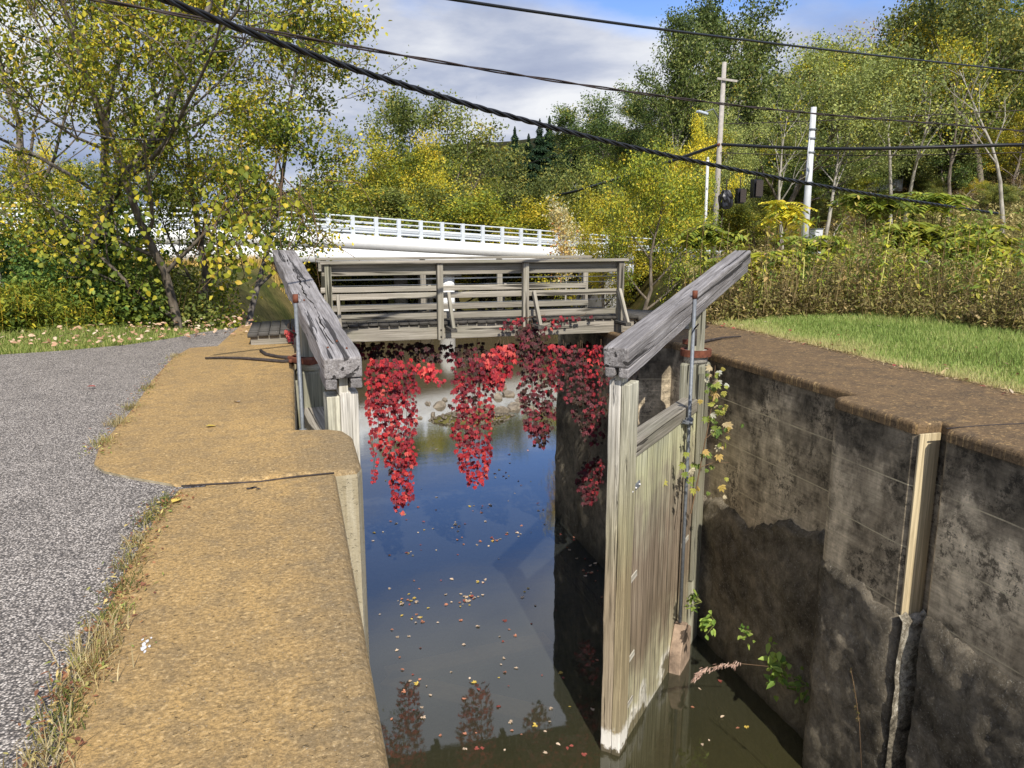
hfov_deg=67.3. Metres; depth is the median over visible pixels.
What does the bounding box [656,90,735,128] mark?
deciduous tree
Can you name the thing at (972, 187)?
bush
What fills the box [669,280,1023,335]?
weed fringe
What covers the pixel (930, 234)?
sumac shrub
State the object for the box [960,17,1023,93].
deciduous tree
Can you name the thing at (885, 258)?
tall stalk
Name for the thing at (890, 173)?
bare tree
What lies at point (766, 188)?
deciduous tree
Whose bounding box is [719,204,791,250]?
bush
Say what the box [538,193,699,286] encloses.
bush
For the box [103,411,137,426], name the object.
grass tuft
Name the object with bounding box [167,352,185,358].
grass tuft
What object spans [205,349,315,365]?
anchor strap
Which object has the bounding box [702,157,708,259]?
thin pole
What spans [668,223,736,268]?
sumac shrub
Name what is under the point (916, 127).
deciduous tree
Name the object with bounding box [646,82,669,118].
deciduous tree
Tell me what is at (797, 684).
weed
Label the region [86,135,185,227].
deciduous tree
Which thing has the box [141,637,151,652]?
bird dropping
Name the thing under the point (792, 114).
deciduous tree
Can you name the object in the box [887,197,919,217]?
bush
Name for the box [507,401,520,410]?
rock
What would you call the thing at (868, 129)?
deciduous tree
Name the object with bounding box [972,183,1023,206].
bush
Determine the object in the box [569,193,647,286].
bush
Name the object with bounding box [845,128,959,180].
deciduous tree
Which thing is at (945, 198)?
sumac shrub
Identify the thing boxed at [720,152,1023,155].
overhead cable
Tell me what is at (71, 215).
shrub
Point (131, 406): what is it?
grass tuft
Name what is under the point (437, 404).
rock
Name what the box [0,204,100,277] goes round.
shrub
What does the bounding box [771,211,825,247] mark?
bush
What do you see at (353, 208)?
bush
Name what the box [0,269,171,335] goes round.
thicket weeds
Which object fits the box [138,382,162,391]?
grass tuft
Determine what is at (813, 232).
control cabinet
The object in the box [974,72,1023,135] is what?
deciduous tree
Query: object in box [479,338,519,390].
creeper vine
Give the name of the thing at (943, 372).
leaf litter
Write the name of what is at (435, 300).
bush
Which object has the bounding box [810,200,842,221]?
bush
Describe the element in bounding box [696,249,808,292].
sumac shrub
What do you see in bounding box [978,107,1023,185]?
deciduous tree
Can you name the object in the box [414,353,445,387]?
creeper vine
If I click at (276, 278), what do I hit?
embankment grass
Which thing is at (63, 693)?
grass tuft
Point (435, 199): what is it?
bush
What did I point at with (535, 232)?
bush
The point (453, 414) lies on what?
gravel
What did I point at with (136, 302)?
shrub
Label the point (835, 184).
bare tree
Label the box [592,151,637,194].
deciduous tree
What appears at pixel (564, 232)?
sapling
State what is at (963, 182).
deciduous tree
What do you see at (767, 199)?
bush
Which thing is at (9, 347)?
verge grass
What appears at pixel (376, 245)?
road bridge
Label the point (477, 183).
deciduous tree
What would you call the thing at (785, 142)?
deciduous tree
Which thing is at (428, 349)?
creeper vine
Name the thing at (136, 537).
grass tuft
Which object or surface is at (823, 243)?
sumac shrub
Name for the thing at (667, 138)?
deciduous tree
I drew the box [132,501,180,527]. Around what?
grass tuft
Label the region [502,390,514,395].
rock
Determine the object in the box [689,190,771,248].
bush
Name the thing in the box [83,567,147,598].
grass tuft
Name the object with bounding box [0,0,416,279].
walnut tree
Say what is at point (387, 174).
deciduous tree
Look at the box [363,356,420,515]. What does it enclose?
creeper vine
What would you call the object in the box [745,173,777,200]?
deciduous tree
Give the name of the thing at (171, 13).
overhead cable
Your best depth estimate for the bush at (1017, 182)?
63.73 m
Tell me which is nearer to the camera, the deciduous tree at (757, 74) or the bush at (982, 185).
the bush at (982, 185)
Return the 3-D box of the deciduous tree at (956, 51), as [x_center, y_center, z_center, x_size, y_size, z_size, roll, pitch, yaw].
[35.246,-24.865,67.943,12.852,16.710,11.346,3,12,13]
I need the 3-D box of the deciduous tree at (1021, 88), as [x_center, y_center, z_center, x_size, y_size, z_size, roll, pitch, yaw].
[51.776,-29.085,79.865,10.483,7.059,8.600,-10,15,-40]
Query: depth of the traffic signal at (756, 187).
38.60 m
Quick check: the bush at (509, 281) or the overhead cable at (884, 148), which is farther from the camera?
the bush at (509, 281)
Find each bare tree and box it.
[738,76,830,249]
[787,84,881,241]
[840,10,946,224]
[890,65,961,221]
[918,42,1013,226]
[921,22,1022,233]
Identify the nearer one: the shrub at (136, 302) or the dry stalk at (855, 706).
the dry stalk at (855, 706)
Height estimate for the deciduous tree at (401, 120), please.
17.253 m
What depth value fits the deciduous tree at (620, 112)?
116.27 m
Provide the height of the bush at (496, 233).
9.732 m
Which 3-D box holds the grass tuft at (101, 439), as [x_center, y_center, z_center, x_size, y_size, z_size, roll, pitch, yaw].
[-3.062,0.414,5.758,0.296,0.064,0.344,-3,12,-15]
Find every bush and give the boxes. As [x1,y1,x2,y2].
[250,186,346,265]
[269,179,414,304]
[287,180,424,305]
[306,185,423,285]
[324,187,423,303]
[339,180,541,301]
[355,192,534,301]
[371,183,549,308]
[376,208,480,303]
[388,202,501,302]
[394,185,552,302]
[408,198,507,302]
[435,205,583,301]
[471,190,605,308]
[512,204,645,300]
[513,187,640,275]
[514,191,644,307]
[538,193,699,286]
[542,196,654,251]
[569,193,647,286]
[606,192,745,295]
[643,205,682,254]
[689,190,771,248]
[718,214,748,250]
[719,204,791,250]
[734,194,781,228]
[760,222,794,248]
[763,191,797,207]
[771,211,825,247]
[792,189,824,206]
[798,191,835,208]
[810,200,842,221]
[825,209,864,235]
[856,209,886,225]
[885,182,908,193]
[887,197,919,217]
[912,178,944,194]
[920,177,953,193]
[923,187,966,199]
[954,182,994,201]
[959,177,990,197]
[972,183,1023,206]
[973,185,1023,210]
[975,181,1007,207]
[1006,175,1023,196]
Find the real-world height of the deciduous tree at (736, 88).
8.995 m
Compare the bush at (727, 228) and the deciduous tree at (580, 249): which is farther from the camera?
the bush at (727, 228)
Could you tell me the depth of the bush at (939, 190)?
60.52 m
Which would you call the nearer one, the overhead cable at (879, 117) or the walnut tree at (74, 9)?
the walnut tree at (74, 9)
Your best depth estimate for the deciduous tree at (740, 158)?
54.17 m
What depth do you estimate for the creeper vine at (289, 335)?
10.71 m
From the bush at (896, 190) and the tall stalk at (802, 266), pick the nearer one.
the tall stalk at (802, 266)
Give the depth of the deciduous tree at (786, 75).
119.67 m
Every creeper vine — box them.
[284,323,295,343]
[353,338,599,365]
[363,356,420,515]
[368,435,379,483]
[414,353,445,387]
[448,351,495,489]
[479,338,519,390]
[499,312,592,331]
[514,319,557,449]
[546,340,609,446]
[574,452,604,505]
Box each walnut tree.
[0,0,164,286]
[0,0,331,271]
[0,0,353,331]
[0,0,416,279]
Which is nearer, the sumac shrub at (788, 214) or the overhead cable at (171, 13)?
the overhead cable at (171, 13)
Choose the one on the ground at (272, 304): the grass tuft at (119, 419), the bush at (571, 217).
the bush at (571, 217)
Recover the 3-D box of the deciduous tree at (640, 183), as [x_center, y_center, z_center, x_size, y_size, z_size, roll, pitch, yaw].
[7.055,-7.049,38.481,7.798,9.902,6.347,-8,14,-36]
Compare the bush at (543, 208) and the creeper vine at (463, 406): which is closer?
the creeper vine at (463, 406)
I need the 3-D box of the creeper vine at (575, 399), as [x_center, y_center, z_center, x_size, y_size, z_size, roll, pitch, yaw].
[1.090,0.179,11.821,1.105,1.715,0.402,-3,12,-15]
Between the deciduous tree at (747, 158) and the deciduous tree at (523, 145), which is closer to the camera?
the deciduous tree at (747, 158)
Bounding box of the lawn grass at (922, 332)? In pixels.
[706,296,1023,392]
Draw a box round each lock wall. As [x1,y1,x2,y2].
[60,325,388,767]
[555,320,1023,767]
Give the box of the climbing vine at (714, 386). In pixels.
[664,364,743,513]
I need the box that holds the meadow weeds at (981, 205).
[652,163,1023,286]
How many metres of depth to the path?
4.48 m
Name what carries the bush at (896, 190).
on the ground at (272, 304)
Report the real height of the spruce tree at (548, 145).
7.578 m
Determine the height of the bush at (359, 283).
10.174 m
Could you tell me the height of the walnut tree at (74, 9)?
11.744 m
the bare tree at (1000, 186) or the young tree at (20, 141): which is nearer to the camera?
the young tree at (20, 141)
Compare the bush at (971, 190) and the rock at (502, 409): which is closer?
the rock at (502, 409)
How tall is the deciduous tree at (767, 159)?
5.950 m
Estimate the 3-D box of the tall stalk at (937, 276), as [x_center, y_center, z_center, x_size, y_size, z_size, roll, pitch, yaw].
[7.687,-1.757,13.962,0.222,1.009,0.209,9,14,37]
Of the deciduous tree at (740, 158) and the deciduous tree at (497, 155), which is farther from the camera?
the deciduous tree at (497, 155)
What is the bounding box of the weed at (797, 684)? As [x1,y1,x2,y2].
[786,666,809,703]
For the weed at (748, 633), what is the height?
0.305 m
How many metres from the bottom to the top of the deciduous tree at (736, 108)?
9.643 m
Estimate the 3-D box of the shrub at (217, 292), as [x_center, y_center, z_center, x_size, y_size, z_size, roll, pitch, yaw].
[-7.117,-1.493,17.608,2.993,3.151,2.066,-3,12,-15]
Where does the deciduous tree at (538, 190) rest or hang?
on the ground at (272, 304)
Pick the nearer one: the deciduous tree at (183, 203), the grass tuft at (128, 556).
the grass tuft at (128, 556)
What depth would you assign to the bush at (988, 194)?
57.76 m
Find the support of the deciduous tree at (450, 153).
on the ground at (272, 304)
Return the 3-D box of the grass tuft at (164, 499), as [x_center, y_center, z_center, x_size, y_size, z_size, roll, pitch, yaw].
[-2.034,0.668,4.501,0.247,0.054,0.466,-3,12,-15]
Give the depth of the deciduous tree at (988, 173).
67.94 m
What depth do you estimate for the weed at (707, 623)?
9.15 m
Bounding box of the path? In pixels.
[0,328,236,767]
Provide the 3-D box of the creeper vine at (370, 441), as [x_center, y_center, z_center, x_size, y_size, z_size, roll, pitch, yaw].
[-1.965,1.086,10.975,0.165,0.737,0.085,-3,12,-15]
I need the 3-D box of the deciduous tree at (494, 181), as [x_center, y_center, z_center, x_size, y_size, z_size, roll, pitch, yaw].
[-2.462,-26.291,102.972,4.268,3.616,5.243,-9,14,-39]
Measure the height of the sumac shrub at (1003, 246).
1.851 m
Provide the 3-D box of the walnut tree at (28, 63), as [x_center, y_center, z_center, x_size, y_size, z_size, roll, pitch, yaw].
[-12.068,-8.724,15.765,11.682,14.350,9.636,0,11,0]
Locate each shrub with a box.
[0,158,136,278]
[0,176,37,274]
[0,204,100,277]
[0,248,130,318]
[0,259,36,282]
[43,242,175,328]
[46,170,184,292]
[122,238,232,339]
[162,256,256,328]
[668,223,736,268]
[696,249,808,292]
[758,200,818,255]
[772,235,855,276]
[827,193,921,259]
[865,221,963,266]
[899,191,977,258]
[922,224,1023,286]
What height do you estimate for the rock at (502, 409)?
0.358 m
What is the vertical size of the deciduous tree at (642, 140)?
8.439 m
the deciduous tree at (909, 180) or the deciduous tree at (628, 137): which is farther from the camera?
the deciduous tree at (628, 137)
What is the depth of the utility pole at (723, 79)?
43.91 m
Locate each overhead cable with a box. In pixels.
[89,0,1023,131]
[157,0,998,214]
[448,0,1023,71]
[464,93,719,184]
[511,144,716,203]
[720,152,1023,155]
[721,143,1023,150]
[723,110,1023,123]
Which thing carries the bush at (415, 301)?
on the ground at (272, 304)
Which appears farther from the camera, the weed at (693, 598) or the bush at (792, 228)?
the bush at (792, 228)
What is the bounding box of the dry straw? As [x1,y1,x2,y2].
[705,322,1021,394]
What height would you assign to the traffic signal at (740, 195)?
1.387 m
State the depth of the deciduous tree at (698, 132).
53.98 m
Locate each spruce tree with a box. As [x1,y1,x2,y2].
[498,126,521,177]
[514,133,539,193]
[531,118,554,176]
[543,115,557,165]
[550,134,570,182]
[567,149,585,179]
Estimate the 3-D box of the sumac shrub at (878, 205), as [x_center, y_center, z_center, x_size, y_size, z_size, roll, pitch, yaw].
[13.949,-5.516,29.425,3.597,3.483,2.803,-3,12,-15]
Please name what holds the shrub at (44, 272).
on the ground at (272, 304)
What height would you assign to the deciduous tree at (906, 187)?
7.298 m
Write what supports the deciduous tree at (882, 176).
on the ground at (272, 304)
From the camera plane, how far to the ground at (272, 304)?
46.29 m
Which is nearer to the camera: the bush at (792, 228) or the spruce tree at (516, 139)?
the bush at (792, 228)
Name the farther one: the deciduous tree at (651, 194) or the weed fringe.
the deciduous tree at (651, 194)
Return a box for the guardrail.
[689,255,951,263]
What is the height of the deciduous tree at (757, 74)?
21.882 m
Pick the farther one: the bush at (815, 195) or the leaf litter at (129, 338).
the bush at (815, 195)
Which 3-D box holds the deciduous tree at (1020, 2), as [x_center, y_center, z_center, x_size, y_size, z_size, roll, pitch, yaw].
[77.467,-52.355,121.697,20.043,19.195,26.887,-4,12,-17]
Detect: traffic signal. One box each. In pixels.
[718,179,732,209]
[734,176,746,203]
[750,168,763,197]
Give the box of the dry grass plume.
[691,662,768,682]
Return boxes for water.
[325,291,803,767]
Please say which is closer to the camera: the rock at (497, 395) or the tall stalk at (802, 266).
the tall stalk at (802, 266)
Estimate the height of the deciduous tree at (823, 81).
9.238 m
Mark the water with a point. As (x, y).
(563, 633)
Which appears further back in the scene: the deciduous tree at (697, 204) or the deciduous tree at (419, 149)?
the deciduous tree at (419, 149)
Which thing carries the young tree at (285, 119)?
on the ground at (272, 304)
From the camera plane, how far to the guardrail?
47.46 m
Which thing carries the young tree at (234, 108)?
on the ground at (272, 304)
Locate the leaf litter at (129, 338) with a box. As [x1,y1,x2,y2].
[0,311,258,345]
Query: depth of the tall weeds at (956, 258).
14.00 m
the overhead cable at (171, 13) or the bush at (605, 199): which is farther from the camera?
the bush at (605, 199)
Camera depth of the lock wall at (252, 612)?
3.37 m
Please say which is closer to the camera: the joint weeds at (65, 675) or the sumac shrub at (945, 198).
the joint weeds at (65, 675)
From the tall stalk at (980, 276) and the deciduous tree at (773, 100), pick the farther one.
the deciduous tree at (773, 100)
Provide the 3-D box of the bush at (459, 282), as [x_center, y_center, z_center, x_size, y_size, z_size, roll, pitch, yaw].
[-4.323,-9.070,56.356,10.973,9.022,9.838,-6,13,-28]
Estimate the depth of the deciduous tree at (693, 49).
70.26 m
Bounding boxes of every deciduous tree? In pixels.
[0,134,91,225]
[0,165,42,225]
[22,156,140,215]
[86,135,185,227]
[154,181,211,228]
[283,164,359,292]
[321,80,525,199]
[331,138,473,302]
[349,120,449,200]
[370,156,476,299]
[420,142,475,184]
[422,140,587,300]
[468,177,483,194]
[477,174,506,199]
[488,145,508,174]
[510,156,617,217]
[519,142,525,154]
[532,177,644,307]
[544,89,655,197]
[575,79,684,203]
[585,136,726,309]
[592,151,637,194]
[611,128,691,193]
[611,131,656,169]
[614,91,664,131]
[618,6,753,169]
[632,122,724,164]
[634,86,779,255]
[637,171,687,227]
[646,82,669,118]
[650,170,721,289]
[655,107,746,226]
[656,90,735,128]
[663,0,823,163]
[698,176,770,215]
[702,88,776,142]
[711,17,994,238]
[715,63,749,111]
[723,148,793,172]
[724,148,774,201]
[729,100,848,161]
[732,160,785,193]
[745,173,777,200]
[747,151,802,198]
[754,87,788,113]
[762,77,795,96]
[763,80,868,145]
[764,132,850,190]
[769,58,829,96]
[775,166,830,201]
[777,21,881,92]
[778,28,916,140]
[782,127,877,208]
[784,110,840,157]
[790,43,849,85]
[792,60,866,96]
[819,0,1023,197]
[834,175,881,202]
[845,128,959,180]
[847,0,1009,182]
[850,103,913,143]
[856,0,1023,86]
[857,150,908,195]
[867,124,945,192]
[882,120,956,189]
[900,117,1003,192]
[900,133,988,191]
[903,151,964,192]
[939,125,1012,173]
[955,0,1023,52]
[955,138,1012,182]
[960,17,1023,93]
[972,0,1023,44]
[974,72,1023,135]
[975,67,1023,137]
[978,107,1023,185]
[1011,158,1023,179]
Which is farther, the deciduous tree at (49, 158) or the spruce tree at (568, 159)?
the spruce tree at (568, 159)
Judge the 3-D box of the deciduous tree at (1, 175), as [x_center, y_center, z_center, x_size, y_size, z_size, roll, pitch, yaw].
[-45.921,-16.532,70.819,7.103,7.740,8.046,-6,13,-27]
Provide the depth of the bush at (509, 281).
54.52 m
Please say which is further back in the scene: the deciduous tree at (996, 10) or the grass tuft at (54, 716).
the deciduous tree at (996, 10)
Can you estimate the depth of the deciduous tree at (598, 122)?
90.92 m
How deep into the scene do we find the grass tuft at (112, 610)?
3.18 m
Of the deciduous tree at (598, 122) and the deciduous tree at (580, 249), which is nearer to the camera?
the deciduous tree at (580, 249)
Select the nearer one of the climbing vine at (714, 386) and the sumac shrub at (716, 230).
the climbing vine at (714, 386)
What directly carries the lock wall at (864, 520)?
on the ground at (272, 304)
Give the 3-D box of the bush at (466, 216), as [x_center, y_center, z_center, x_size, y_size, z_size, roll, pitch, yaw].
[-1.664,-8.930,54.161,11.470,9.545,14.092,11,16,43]
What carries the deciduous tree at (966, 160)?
on the ground at (272, 304)
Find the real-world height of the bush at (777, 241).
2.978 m
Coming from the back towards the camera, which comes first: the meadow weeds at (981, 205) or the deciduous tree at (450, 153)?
the deciduous tree at (450, 153)
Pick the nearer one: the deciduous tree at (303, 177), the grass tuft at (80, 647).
the grass tuft at (80, 647)
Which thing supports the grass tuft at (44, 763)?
on the path
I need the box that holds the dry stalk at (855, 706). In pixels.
[850,668,861,767]
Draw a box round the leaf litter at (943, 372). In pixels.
[707,321,1022,394]
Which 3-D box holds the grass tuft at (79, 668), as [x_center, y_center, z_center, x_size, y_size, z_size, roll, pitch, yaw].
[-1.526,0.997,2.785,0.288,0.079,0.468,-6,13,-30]
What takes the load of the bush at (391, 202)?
on the ground at (272, 304)
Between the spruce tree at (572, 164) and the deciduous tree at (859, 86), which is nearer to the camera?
the deciduous tree at (859, 86)
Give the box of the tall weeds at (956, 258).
[672,195,1023,313]
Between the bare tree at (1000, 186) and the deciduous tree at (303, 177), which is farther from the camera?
the deciduous tree at (303, 177)
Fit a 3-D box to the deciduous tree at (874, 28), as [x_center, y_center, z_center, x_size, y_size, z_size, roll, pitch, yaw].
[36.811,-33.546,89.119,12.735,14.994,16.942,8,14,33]
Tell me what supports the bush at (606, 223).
on the ground at (272, 304)
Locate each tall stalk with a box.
[754,266,765,311]
[797,259,804,306]
[858,278,868,302]
[877,219,895,298]
[929,259,943,306]
[971,250,991,296]
[990,259,1010,293]
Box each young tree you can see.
[0,0,198,238]
[65,0,299,320]
[205,0,391,324]
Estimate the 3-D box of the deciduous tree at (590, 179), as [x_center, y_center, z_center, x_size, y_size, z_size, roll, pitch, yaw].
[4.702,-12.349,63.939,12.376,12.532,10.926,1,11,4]
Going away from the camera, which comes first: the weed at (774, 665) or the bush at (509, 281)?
the weed at (774, 665)
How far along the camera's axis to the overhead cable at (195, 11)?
8.35 m
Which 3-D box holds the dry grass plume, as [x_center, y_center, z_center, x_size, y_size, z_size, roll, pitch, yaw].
[2.362,3.099,8.305,0.910,0.206,0.088,-2,11,-8]
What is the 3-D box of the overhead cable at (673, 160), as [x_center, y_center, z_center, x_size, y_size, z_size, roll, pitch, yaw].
[5.949,-13.976,52.520,0.962,3.008,20.351,-9,14,-37]
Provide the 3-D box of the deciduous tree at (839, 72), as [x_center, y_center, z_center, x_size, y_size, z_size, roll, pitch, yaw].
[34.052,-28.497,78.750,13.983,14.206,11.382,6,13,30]
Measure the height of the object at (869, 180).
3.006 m
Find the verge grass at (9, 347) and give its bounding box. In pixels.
[0,324,227,354]
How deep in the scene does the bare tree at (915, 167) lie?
55.15 m
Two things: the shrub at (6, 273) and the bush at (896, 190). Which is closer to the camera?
the shrub at (6, 273)
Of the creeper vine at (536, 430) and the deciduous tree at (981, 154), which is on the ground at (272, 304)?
the deciduous tree at (981, 154)
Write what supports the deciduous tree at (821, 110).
on the ground at (272, 304)
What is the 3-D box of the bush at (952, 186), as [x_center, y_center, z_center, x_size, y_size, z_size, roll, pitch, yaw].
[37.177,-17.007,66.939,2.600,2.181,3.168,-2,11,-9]
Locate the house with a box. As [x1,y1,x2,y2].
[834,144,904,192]
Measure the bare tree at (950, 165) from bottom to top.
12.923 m
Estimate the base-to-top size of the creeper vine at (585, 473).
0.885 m
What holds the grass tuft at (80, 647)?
on the path
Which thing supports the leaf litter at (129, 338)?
on the ground at (272, 304)
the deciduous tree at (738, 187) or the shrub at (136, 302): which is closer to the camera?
the shrub at (136, 302)
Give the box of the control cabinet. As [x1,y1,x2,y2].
[809,229,823,253]
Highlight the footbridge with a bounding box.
[247,255,688,344]
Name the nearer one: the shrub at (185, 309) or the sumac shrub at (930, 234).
the shrub at (185, 309)
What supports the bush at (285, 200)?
on the ground at (272, 304)
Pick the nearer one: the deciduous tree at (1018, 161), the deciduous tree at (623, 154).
the deciduous tree at (1018, 161)
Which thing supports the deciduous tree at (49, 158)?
on the ground at (272, 304)
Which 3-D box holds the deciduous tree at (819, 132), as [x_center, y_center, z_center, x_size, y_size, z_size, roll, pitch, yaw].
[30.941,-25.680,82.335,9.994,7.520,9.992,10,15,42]
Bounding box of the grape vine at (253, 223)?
[27,152,379,305]
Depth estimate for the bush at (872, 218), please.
59.22 m
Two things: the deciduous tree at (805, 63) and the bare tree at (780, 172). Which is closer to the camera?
the bare tree at (780, 172)
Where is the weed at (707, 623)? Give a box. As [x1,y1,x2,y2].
[699,610,715,639]
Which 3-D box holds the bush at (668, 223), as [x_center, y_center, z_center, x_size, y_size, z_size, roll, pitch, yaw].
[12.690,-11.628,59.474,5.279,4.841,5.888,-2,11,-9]
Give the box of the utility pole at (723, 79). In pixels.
[696,62,737,258]
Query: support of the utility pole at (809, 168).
on the ground at (272, 304)
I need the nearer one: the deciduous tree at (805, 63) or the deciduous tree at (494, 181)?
the deciduous tree at (494, 181)
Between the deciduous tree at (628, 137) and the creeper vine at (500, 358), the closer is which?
the creeper vine at (500, 358)
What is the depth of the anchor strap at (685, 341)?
10.99 m
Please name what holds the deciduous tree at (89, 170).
on the ground at (272, 304)
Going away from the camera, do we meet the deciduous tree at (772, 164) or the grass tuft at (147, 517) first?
the grass tuft at (147, 517)
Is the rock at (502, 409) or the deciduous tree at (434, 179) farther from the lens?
the deciduous tree at (434, 179)
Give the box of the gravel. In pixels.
[428,406,514,424]
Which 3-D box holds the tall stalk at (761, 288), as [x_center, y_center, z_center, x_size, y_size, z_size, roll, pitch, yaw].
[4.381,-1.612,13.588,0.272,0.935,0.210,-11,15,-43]
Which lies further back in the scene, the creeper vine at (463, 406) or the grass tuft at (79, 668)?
the creeper vine at (463, 406)
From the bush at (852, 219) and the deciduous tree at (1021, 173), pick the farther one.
the deciduous tree at (1021, 173)
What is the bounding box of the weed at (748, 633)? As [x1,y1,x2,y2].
[738,623,755,649]
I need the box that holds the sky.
[0,0,1023,229]
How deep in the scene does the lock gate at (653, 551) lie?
8.60 m
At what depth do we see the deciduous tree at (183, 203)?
58.11 m
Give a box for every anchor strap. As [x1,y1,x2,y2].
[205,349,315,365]
[682,336,740,344]
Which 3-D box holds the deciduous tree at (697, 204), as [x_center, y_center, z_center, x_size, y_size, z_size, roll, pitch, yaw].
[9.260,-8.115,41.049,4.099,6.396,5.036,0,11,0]
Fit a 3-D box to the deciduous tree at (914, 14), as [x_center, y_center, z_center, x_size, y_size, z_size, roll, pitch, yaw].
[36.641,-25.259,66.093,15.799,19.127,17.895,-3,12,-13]
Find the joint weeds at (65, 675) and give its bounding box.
[3,353,195,767]
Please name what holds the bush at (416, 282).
on the ground at (272, 304)
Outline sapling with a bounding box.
[539,194,585,299]
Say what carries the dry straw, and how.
on the lock wall at (864, 520)
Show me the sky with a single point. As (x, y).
(524, 43)
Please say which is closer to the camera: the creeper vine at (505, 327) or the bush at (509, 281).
the creeper vine at (505, 327)
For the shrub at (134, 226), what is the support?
on the ground at (272, 304)
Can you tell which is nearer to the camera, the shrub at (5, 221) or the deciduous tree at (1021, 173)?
the shrub at (5, 221)
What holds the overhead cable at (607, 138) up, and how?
attached to the utility pole at (723, 79)
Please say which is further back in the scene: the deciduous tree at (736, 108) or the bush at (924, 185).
the deciduous tree at (736, 108)
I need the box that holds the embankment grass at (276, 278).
[102,252,340,313]
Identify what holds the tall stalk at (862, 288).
on the ground at (272, 304)
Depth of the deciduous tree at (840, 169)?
65.38 m
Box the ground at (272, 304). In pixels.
[58,100,1023,424]
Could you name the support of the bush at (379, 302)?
on the ground at (272, 304)
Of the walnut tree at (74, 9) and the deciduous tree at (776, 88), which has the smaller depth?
the walnut tree at (74, 9)
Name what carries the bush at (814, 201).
on the ground at (272, 304)
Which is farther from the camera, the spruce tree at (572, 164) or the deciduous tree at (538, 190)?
the spruce tree at (572, 164)
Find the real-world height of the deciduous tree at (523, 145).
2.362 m
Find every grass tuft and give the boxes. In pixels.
[0,694,96,767]
[23,660,107,726]
[25,685,95,750]
[37,598,146,681]
[46,635,126,695]
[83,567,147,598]
[86,431,119,449]
[88,591,137,632]
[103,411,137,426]
[107,543,159,575]
[118,400,145,412]
[119,519,162,555]
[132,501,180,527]
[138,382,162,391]
[143,485,183,514]
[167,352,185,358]
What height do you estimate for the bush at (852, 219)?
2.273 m
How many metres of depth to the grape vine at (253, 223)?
13.40 m
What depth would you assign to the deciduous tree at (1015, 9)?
120.50 m
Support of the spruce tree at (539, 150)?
on the ground at (272, 304)
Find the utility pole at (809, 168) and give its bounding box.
[801,107,816,254]
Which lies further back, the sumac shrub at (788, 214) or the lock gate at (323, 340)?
the sumac shrub at (788, 214)
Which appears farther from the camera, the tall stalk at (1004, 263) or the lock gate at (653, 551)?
the tall stalk at (1004, 263)
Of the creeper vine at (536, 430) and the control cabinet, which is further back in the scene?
the control cabinet
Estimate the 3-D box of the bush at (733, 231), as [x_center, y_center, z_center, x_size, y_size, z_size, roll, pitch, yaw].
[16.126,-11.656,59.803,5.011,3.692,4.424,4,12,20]
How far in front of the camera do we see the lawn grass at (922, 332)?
10.48 m
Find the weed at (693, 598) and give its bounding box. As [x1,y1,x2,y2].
[684,589,701,612]
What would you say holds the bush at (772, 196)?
on the ground at (272, 304)
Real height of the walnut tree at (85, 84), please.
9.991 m
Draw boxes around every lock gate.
[272,251,361,465]
[600,250,750,755]
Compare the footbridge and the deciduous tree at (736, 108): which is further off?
the deciduous tree at (736, 108)
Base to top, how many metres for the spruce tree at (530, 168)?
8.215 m
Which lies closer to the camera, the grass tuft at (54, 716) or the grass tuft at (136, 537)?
the grass tuft at (54, 716)
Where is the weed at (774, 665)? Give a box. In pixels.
[759,637,791,701]
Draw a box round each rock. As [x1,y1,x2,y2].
[433,401,445,407]
[494,392,502,398]
[495,406,509,412]
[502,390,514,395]
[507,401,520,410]

